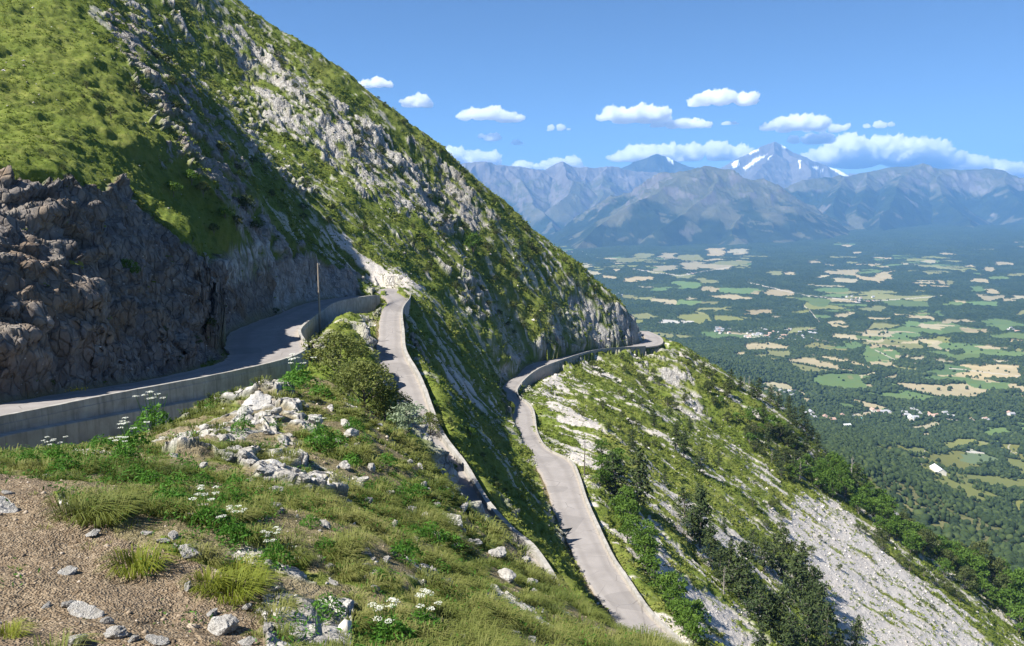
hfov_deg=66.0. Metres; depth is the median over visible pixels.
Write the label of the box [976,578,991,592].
broadleaf tree
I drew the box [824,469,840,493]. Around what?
broadleaf tree
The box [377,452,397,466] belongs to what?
leafy herb
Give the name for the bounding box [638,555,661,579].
shrub
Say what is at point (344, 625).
loose stones
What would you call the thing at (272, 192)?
shrub
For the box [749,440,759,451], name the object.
broadleaf tree
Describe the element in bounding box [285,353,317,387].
flowering umbel
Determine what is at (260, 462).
limestone rock
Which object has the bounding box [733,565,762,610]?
pine tree
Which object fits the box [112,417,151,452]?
flowering umbel
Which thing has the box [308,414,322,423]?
limestone rock
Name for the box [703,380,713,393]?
broadleaf tree
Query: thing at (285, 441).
limestone rock
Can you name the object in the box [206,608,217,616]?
limestone rock
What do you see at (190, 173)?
shrub
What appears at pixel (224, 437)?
limestone rock
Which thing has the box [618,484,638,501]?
broadleaf tree
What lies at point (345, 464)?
limestone rock
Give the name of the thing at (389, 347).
road
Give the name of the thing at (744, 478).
hillside grass
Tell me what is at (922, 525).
broadleaf tree
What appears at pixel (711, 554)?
pine tree
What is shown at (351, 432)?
limestone rock
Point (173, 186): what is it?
shrub
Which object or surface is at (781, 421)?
broadleaf tree
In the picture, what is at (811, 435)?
pine tree
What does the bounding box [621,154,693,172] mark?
dark rocky peak
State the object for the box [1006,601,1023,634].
broadleaf tree
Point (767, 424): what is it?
broadleaf tree
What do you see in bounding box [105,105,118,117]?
shrub
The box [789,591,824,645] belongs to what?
pine tree
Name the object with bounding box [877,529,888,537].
shrub
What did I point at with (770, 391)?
pine tree
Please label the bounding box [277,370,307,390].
leafy herb
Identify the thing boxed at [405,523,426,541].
leafy herb
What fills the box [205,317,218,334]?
shrub
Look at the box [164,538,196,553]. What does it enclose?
grass tussock
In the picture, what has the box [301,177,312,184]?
shrub
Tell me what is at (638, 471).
pine tree
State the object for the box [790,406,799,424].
pine tree
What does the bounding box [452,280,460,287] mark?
shrub
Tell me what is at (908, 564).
shrub
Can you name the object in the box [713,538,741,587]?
pine tree
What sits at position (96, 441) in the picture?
leafy herb
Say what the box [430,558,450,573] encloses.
leafy herb
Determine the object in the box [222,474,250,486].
leafy herb
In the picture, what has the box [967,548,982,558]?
broadleaf tree
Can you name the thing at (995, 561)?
broadleaf tree
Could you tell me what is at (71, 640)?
limestone rock
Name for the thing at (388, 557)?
limestone rock
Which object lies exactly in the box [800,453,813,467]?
broadleaf tree
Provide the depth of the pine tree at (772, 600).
141.33 m
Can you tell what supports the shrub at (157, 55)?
on the mountain at (56, 322)
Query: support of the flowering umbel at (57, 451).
on the mountain at (56, 322)
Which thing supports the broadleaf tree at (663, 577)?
on the mountain at (56, 322)
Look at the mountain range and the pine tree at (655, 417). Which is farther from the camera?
the mountain range
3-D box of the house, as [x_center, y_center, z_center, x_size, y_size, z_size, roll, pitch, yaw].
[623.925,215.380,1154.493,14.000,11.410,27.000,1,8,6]
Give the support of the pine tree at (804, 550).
on the mountain at (56, 322)
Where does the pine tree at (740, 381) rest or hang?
on the mountain at (56, 322)
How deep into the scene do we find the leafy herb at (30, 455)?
22.63 m
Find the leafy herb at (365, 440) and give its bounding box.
[355,433,374,446]
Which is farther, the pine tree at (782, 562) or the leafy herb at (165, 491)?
the pine tree at (782, 562)
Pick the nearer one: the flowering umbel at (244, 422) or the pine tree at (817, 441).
the flowering umbel at (244, 422)
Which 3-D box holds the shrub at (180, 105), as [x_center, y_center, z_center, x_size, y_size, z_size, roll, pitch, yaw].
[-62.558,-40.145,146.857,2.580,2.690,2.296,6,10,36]
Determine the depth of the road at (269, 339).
102.31 m
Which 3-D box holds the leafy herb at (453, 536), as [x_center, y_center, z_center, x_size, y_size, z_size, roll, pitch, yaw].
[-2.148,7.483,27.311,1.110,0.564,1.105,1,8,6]
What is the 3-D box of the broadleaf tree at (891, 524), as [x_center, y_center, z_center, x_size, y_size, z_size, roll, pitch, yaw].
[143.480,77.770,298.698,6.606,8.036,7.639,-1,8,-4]
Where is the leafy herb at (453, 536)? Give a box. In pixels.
[442,531,465,551]
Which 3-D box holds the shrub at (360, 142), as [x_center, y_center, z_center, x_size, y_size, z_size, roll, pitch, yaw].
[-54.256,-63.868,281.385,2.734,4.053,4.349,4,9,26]
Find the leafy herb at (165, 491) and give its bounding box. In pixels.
[149,483,191,505]
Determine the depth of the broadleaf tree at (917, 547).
293.20 m
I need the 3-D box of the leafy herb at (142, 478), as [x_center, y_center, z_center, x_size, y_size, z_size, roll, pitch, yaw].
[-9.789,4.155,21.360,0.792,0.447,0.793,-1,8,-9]
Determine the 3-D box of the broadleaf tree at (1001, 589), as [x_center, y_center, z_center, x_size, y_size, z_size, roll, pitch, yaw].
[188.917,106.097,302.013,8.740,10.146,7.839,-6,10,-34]
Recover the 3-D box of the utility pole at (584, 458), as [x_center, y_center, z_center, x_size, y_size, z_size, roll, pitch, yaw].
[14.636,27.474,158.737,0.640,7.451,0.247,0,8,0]
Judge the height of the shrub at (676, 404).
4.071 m
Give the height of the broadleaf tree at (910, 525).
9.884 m
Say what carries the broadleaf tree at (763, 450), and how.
on the mountain at (56, 322)
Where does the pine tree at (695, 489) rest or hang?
on the mountain at (56, 322)
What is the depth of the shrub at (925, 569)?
281.42 m
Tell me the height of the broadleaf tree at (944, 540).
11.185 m
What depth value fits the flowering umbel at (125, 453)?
23.43 m
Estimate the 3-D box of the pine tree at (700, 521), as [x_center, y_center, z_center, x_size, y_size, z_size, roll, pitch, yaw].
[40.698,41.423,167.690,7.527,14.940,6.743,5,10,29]
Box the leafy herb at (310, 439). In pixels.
[303,429,331,451]
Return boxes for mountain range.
[462,161,657,233]
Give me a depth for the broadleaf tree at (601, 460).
164.96 m
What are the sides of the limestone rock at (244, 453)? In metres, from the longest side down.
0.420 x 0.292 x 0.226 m
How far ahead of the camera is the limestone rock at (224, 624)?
11.68 m
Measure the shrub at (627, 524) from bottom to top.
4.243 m
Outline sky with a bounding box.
[241,0,1023,177]
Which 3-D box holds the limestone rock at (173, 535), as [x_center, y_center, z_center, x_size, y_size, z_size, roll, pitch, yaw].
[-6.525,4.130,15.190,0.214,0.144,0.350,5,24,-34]
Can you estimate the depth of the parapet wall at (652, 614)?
118.21 m
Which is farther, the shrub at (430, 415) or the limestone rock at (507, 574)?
the shrub at (430, 415)
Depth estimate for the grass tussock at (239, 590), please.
13.14 m
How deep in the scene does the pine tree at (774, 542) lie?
204.29 m
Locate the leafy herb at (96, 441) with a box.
[86,433,115,450]
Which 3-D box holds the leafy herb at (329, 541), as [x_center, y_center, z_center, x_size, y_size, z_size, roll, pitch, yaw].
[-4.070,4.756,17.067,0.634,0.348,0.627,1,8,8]
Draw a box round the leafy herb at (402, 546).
[388,536,424,564]
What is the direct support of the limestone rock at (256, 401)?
on the mountain at (56, 322)
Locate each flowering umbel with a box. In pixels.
[41,436,71,462]
[107,436,140,462]
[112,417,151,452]
[130,391,173,431]
[187,484,232,532]
[215,505,255,548]
[230,405,254,431]
[255,526,295,572]
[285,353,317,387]
[310,416,334,441]
[369,597,418,645]
[405,588,446,641]
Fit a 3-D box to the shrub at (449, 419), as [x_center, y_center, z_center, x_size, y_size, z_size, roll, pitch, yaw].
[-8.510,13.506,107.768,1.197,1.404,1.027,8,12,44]
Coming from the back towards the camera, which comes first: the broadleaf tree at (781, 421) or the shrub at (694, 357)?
the shrub at (694, 357)
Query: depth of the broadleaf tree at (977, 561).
304.67 m
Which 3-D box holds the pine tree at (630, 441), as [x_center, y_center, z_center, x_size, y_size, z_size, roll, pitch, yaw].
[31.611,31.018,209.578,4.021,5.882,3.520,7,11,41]
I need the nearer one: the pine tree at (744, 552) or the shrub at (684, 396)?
the pine tree at (744, 552)
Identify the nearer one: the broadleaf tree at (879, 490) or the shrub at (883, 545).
the shrub at (883, 545)
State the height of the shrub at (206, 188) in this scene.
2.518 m
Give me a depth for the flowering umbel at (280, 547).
15.09 m
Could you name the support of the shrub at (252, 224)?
on the mountain at (56, 322)
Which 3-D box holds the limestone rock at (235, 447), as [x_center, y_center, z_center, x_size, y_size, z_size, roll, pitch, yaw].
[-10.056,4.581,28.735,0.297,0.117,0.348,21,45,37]
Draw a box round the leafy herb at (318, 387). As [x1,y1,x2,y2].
[308,382,332,395]
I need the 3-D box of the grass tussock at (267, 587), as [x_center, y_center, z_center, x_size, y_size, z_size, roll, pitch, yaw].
[-4.546,4.518,13.906,1.195,0.379,1.198,4,9,26]
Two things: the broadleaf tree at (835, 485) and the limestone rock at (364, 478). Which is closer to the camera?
the limestone rock at (364, 478)
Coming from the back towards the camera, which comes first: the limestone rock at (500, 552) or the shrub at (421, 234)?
the shrub at (421, 234)
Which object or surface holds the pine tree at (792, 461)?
on the mountain at (56, 322)
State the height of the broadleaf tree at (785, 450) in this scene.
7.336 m
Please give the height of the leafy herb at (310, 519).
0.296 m
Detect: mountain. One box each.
[0,0,1023,645]
[545,166,850,248]
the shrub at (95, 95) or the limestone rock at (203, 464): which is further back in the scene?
the shrub at (95, 95)
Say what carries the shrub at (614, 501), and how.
on the mountain at (56, 322)
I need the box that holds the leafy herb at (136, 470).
[120,464,149,481]
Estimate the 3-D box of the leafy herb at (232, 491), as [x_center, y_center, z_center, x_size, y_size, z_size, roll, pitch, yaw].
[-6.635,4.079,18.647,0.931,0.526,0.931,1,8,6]
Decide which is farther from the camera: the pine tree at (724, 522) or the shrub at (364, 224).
the shrub at (364, 224)
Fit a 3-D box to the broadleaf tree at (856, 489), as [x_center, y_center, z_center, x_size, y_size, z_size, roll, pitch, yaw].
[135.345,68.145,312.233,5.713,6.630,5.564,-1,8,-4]
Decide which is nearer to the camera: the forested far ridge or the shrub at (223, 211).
the shrub at (223, 211)
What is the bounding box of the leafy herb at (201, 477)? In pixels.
[188,470,214,486]
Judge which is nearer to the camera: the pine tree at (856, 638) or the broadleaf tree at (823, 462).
the pine tree at (856, 638)
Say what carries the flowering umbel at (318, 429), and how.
on the mountain at (56, 322)
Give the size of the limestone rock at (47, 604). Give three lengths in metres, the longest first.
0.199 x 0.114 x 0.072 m
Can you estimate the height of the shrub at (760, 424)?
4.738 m
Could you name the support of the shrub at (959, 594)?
on the mountain at (56, 322)
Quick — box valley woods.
[637,322,1023,571]
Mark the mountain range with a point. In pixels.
(555, 198)
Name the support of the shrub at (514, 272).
on the mountain at (56, 322)
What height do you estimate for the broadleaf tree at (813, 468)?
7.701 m
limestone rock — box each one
[0,496,18,512]
[1,490,14,494]
[41,601,50,608]
[58,565,77,574]
[61,600,74,607]
[67,600,104,618]
[68,634,86,645]
[85,529,100,536]
[100,616,113,623]
[103,625,128,638]
[128,635,139,642]
[140,530,153,535]
[145,634,168,645]
[156,538,170,543]
[168,530,178,539]
[178,544,196,558]
[184,581,191,591]
[192,551,201,558]
[199,424,209,429]
[200,462,207,467]
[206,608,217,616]
[207,614,238,635]
[219,434,229,441]
[222,452,232,460]
[233,445,239,449]
[237,405,253,416]
[238,449,248,457]
[238,636,255,645]
[241,392,272,410]
[241,602,251,610]
[247,459,254,465]
[256,460,266,464]
[256,467,271,475]
[262,429,274,434]
[263,622,272,634]
[264,474,276,482]
[269,407,281,413]
[272,415,284,418]
[273,595,287,601]
[278,438,289,445]
[298,473,311,481]
[300,634,312,643]
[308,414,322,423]
[313,635,325,644]
[320,519,331,528]
[328,579,337,584]
[339,460,349,470]
[341,419,349,426]
[344,428,358,437]
[355,476,368,481]
[368,463,375,471]
[383,555,390,562]
[420,563,429,570]
[445,513,462,530]
[460,502,467,511]
[472,539,482,546]
[488,546,505,558]
[497,568,515,581]
[520,603,532,613]
[522,556,530,562]
[527,578,537,584]
[528,635,535,643]
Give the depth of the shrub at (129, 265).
83.14 m
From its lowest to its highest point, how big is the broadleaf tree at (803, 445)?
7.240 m
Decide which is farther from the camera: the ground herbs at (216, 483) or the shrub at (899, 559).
the shrub at (899, 559)
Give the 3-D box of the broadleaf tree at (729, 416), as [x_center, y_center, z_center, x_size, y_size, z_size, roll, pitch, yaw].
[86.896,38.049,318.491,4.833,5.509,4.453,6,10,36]
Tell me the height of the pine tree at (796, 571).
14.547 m
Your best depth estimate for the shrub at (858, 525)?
285.35 m
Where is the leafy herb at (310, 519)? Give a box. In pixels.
[298,514,321,528]
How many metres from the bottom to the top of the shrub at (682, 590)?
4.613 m
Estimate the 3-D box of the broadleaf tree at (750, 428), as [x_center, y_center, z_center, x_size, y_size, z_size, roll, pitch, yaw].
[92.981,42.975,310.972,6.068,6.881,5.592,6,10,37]
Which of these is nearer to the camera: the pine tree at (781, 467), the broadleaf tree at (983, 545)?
the pine tree at (781, 467)
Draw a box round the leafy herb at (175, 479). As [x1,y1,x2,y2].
[162,471,195,488]
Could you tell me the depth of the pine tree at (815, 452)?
321.16 m
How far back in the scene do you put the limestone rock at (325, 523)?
19.03 m
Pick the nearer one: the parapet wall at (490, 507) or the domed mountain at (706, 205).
the parapet wall at (490, 507)
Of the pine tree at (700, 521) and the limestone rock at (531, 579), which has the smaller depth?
the limestone rock at (531, 579)
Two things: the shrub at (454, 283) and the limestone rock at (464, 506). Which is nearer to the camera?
the limestone rock at (464, 506)
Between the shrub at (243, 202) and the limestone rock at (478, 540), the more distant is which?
the shrub at (243, 202)
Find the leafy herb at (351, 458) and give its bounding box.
[342,451,361,465]
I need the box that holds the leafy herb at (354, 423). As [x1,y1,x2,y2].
[342,417,364,430]
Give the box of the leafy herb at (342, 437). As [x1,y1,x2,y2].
[326,429,349,447]
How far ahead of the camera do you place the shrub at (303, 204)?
213.54 m
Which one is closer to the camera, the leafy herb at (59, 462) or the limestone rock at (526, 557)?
the leafy herb at (59, 462)
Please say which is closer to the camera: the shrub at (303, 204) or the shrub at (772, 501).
the shrub at (303, 204)
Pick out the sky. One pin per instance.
(846, 86)
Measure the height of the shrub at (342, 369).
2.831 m
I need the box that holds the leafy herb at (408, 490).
[393,483,414,500]
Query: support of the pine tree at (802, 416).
on the mountain at (56, 322)
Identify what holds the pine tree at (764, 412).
on the mountain at (56, 322)
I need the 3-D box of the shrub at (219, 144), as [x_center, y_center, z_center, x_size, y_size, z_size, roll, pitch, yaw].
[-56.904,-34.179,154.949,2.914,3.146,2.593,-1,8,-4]
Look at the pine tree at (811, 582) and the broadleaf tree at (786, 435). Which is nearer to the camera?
the pine tree at (811, 582)
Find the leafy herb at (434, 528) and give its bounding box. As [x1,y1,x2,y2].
[419,519,447,544]
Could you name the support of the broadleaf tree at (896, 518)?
on the mountain at (56, 322)
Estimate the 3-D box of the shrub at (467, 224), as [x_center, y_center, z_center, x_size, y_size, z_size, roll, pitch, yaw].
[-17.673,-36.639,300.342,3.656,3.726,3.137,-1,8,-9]
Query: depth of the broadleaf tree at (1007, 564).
318.37 m
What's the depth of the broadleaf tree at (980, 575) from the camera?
303.78 m
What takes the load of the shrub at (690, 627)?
on the mountain at (56, 322)
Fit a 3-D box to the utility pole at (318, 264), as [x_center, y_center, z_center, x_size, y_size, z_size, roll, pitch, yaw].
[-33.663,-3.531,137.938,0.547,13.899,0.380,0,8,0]
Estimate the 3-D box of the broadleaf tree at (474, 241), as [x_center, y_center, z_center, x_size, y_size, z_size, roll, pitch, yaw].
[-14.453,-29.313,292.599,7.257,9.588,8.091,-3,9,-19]
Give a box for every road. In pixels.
[0,296,360,414]
[376,288,542,571]
[501,331,674,641]
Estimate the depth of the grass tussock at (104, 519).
15.51 m
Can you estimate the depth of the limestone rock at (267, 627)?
11.32 m
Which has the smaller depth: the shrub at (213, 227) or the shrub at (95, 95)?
the shrub at (95, 95)
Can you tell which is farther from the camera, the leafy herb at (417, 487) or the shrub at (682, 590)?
the shrub at (682, 590)
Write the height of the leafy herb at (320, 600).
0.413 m
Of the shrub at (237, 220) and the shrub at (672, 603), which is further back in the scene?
the shrub at (237, 220)
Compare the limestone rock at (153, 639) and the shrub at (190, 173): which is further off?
the shrub at (190, 173)
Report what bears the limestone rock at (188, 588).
on the mountain at (56, 322)
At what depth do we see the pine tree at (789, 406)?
345.21 m
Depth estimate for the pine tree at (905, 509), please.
329.24 m
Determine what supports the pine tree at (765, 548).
on the mountain at (56, 322)
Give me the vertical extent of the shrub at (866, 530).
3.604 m
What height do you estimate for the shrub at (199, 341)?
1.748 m
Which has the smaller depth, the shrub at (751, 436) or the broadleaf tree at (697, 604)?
the broadleaf tree at (697, 604)
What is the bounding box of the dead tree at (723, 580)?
[723,566,727,593]
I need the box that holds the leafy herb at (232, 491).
[217,485,250,504]
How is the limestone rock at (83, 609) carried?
on the mountain at (56, 322)
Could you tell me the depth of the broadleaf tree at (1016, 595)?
296.96 m
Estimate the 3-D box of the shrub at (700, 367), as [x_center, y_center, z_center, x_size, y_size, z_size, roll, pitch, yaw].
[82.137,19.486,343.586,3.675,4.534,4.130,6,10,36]
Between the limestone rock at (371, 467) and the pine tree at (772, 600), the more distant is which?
the pine tree at (772, 600)
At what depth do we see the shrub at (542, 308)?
305.24 m
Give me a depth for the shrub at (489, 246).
302.11 m
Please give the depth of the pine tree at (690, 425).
282.74 m
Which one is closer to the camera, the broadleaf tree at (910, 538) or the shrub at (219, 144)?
the shrub at (219, 144)
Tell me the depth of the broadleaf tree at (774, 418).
323.22 m
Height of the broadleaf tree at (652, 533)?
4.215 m
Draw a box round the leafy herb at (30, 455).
[10,450,40,463]
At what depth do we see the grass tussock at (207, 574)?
13.35 m
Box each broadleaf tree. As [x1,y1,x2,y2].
[463,231,482,253]
[591,468,611,485]
[592,453,611,467]
[594,438,610,452]
[604,454,620,467]
[614,501,638,522]
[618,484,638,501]
[622,498,641,515]
[623,527,642,544]
[630,533,658,564]
[639,540,660,556]
[640,525,657,536]
[647,569,678,599]
[661,570,689,594]
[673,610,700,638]
[688,597,711,625]
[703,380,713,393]
[711,396,718,403]
[719,382,733,397]
[722,411,732,421]
[740,424,753,434]
[746,421,761,432]
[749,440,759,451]
[758,446,766,453]
[764,414,779,427]
[764,422,774,433]
[772,422,787,437]
[775,420,789,436]
[777,447,792,460]
[782,432,794,445]
[785,449,802,463]
[785,464,800,479]
[786,433,798,447]
[790,437,802,449]
[794,458,809,475]
[795,442,811,458]
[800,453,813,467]
[804,466,821,481]
[811,457,831,475]
[811,470,826,488]
[818,466,827,477]
[822,478,842,498]
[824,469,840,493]
[825,451,844,469]
[829,454,846,470]
[831,459,848,474]
[837,467,852,482]
[837,477,855,498]
[846,463,867,484]
[848,488,858,501]
[848,492,871,514]
[857,486,871,503]
[859,479,876,495]
[864,496,887,518]
[871,488,887,498]
[871,515,887,529]
[874,495,891,515]
[878,506,895,521]
[882,518,899,536]
[885,494,898,509]
[890,521,906,539]
[891,515,903,526]
[897,512,913,524]
[899,519,916,535]
[901,529,922,553]
[909,535,926,556]
[916,528,937,554]
[917,521,929,530]
[926,530,942,550]
[933,534,953,554]
[933,557,953,574]
[936,549,959,564]
[941,548,965,570]
[945,539,961,556]
[953,567,979,589]
[955,546,975,568]
[958,565,976,580]
[964,555,990,579]
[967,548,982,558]
[968,540,992,563]
[970,570,987,584]
[971,554,989,572]
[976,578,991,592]
[979,582,999,602]
[984,555,1008,576]
[988,556,1010,574]
[990,587,1023,618]
[991,573,1013,591]
[995,572,1023,600]
[995,587,1015,609]
[996,569,1015,588]
[1002,567,1023,592]
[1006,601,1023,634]
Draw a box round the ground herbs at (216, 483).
[0,376,644,645]
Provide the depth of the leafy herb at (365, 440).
37.03 m
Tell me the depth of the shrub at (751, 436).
307.19 m
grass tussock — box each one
[0,615,40,639]
[42,491,125,524]
[56,490,154,528]
[92,539,188,579]
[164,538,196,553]
[179,564,245,596]
[186,560,283,606]
[213,552,269,577]
[232,563,289,592]
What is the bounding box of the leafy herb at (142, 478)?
[138,468,163,484]
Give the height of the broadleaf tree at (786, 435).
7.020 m
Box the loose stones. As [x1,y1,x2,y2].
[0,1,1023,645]
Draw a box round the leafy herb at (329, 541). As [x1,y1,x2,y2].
[313,535,336,553]
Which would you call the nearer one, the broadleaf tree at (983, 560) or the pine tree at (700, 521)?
the pine tree at (700, 521)
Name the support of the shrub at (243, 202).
on the mountain at (56, 322)
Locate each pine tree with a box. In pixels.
[601,451,635,495]
[618,447,654,507]
[624,429,637,448]
[649,408,660,427]
[662,471,668,483]
[670,420,681,449]
[673,485,697,523]
[676,430,690,457]
[682,506,699,537]
[683,484,718,547]
[686,420,692,429]
[689,447,710,473]
[692,482,702,500]
[700,523,722,566]
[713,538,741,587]
[713,546,727,578]
[715,451,721,465]
[717,540,757,597]
[720,517,727,531]
[723,368,735,386]
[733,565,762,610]
[737,376,744,387]
[738,583,774,628]
[742,528,761,557]
[747,381,754,396]
[750,621,771,645]
[752,377,764,399]
[755,534,775,572]
[758,588,783,638]
[760,406,768,423]
[763,426,774,448]
[765,384,776,402]
[767,527,801,579]
[767,532,785,559]
[768,444,780,464]
[769,581,802,644]
[773,391,782,407]
[774,455,788,477]
[776,612,813,645]
[777,551,809,602]
[781,423,794,446]
[784,396,793,417]
[784,408,795,428]
[786,456,803,481]
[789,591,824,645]
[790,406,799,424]
[791,540,814,581]
[792,564,826,615]
[793,405,812,431]
[795,447,806,464]
[802,418,812,437]
[803,436,810,452]
[803,583,829,625]
[807,425,815,439]
[808,567,838,608]
[810,449,821,466]
[810,602,843,645]
[812,432,822,450]
[822,448,830,462]
[830,627,847,645]
[844,614,867,645]
[849,463,865,487]
[897,506,909,518]
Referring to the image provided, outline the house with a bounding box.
[929,463,946,475]
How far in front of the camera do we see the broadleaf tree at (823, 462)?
314.52 m
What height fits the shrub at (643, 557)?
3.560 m
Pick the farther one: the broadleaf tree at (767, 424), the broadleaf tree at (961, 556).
the broadleaf tree at (767, 424)
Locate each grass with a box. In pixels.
[0,0,1023,645]
[0,375,696,645]
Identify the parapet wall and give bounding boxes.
[0,295,379,450]
[401,289,557,580]
[516,384,684,645]
[521,346,645,386]
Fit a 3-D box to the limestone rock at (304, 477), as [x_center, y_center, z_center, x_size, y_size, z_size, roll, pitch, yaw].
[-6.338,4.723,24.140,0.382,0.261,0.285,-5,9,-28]
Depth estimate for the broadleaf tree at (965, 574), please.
291.52 m
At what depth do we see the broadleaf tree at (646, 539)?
123.71 m
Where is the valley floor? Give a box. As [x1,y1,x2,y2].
[541,224,1023,544]
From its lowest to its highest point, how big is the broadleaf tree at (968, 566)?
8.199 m
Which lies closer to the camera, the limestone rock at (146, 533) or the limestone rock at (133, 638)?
the limestone rock at (133, 638)
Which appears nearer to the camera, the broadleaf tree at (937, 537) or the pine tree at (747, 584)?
the pine tree at (747, 584)
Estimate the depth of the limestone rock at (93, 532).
14.89 m
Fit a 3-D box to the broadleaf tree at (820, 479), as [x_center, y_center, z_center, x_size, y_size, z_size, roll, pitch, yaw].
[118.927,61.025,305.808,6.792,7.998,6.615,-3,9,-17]
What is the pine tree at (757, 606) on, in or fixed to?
on the mountain at (56, 322)
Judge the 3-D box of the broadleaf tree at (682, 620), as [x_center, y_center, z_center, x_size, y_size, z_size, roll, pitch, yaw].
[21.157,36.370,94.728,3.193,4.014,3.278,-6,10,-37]
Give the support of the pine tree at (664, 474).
on the mountain at (56, 322)
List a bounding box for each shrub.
[81,80,89,87]
[91,92,102,98]
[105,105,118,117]
[121,258,141,273]
[128,81,141,92]
[137,93,151,105]
[152,50,160,58]
[161,54,170,62]
[166,75,177,85]
[167,181,183,196]
[171,100,183,109]
[175,119,185,128]
[185,169,197,184]
[193,181,210,196]
[195,335,202,343]
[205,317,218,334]
[208,223,219,232]
[216,141,229,155]
[218,206,234,218]
[232,213,243,229]
[237,192,255,213]
[249,157,257,164]
[249,220,262,231]
[267,189,275,195]
[298,202,308,210]
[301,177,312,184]
[301,330,379,372]
[327,359,398,408]
[333,361,362,395]
[352,128,359,134]
[356,139,364,145]
[359,222,367,230]
[361,382,412,422]
[376,146,384,155]
[386,166,394,175]
[386,401,428,435]
[408,237,418,246]
[416,204,423,210]
[418,232,426,240]
[419,411,446,434]
[427,259,436,266]
[432,400,441,409]
[446,417,453,423]
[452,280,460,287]
[461,222,470,229]
[467,427,475,435]
[483,241,493,250]
[511,270,521,277]
[539,304,548,310]
[588,360,596,368]
[599,400,606,407]
[603,421,612,428]
[607,447,629,461]
[608,494,627,509]
[613,494,636,513]
[617,519,634,541]
[621,514,642,535]
[626,416,636,424]
[633,552,654,573]
[634,420,642,429]
[635,518,658,534]
[636,397,646,405]
[637,373,645,381]
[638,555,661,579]
[640,380,648,387]
[642,441,650,448]
[660,579,688,603]
[661,587,679,606]
[663,396,673,406]
[665,600,690,619]
[669,598,703,622]
[672,402,678,410]
[680,619,709,643]
[681,394,688,401]
[692,354,699,361]
[697,363,703,370]
[731,412,743,422]
[743,412,755,421]
[744,432,756,442]
[745,406,759,414]
[747,498,756,506]
[757,422,765,430]
[768,500,775,505]
[777,522,785,527]
[806,545,816,555]
[854,523,864,529]
[863,526,871,534]
[872,529,880,535]
[873,535,881,543]
[875,538,889,550]
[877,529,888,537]
[893,553,905,563]
[900,554,912,561]
[903,561,915,571]
[917,566,931,576]
[929,574,941,583]
[940,577,948,585]
[942,581,954,591]
[951,587,961,596]
[953,591,966,601]
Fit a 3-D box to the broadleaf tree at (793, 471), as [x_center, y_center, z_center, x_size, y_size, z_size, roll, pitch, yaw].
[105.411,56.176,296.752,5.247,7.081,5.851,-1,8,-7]
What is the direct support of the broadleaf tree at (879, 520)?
on the mountain at (56, 322)
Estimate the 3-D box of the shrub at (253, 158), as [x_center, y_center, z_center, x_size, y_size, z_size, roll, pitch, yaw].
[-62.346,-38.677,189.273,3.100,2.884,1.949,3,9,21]
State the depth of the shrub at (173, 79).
155.52 m
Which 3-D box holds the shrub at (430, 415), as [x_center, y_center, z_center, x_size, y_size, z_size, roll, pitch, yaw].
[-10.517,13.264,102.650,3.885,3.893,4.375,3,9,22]
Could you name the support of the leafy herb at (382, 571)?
on the mountain at (56, 322)
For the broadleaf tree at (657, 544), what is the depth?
126.64 m
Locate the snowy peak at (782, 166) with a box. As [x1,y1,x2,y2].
[719,141,849,188]
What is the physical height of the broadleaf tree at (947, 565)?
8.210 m
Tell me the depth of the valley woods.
1714.59 m
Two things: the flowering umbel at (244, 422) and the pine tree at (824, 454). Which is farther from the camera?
the pine tree at (824, 454)
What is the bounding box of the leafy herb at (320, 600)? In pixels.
[312,591,345,621]
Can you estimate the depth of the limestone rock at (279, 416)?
36.66 m
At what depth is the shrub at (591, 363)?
308.28 m
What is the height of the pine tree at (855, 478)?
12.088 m
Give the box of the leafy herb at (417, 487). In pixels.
[410,482,430,496]
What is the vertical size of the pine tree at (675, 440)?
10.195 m
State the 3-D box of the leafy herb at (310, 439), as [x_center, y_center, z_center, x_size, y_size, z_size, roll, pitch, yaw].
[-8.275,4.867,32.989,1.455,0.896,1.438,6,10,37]
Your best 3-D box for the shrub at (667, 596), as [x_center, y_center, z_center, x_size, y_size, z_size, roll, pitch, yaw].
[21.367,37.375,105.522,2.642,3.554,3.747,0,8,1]
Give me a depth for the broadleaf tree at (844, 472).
318.54 m
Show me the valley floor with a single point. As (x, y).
(937, 279)
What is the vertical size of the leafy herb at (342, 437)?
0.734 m
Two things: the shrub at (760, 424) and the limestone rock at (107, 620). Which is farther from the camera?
the shrub at (760, 424)
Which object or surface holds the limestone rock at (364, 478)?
on the mountain at (56, 322)
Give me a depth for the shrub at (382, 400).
49.77 m
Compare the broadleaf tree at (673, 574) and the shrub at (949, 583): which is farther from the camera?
the shrub at (949, 583)
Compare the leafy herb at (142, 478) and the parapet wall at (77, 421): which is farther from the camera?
the parapet wall at (77, 421)
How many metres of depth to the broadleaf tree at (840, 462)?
323.33 m
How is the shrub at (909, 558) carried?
on the mountain at (56, 322)
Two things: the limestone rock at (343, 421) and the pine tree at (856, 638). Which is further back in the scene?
the pine tree at (856, 638)
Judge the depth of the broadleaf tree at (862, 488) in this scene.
313.34 m
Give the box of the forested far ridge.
[784,163,1023,230]
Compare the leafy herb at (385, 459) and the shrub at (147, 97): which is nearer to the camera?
the leafy herb at (385, 459)
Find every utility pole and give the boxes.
[317,263,320,330]
[584,443,584,474]
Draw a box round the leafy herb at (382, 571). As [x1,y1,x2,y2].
[369,567,387,580]
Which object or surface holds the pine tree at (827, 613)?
on the mountain at (56, 322)
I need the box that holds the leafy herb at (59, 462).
[44,454,82,473]
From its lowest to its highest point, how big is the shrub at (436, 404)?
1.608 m

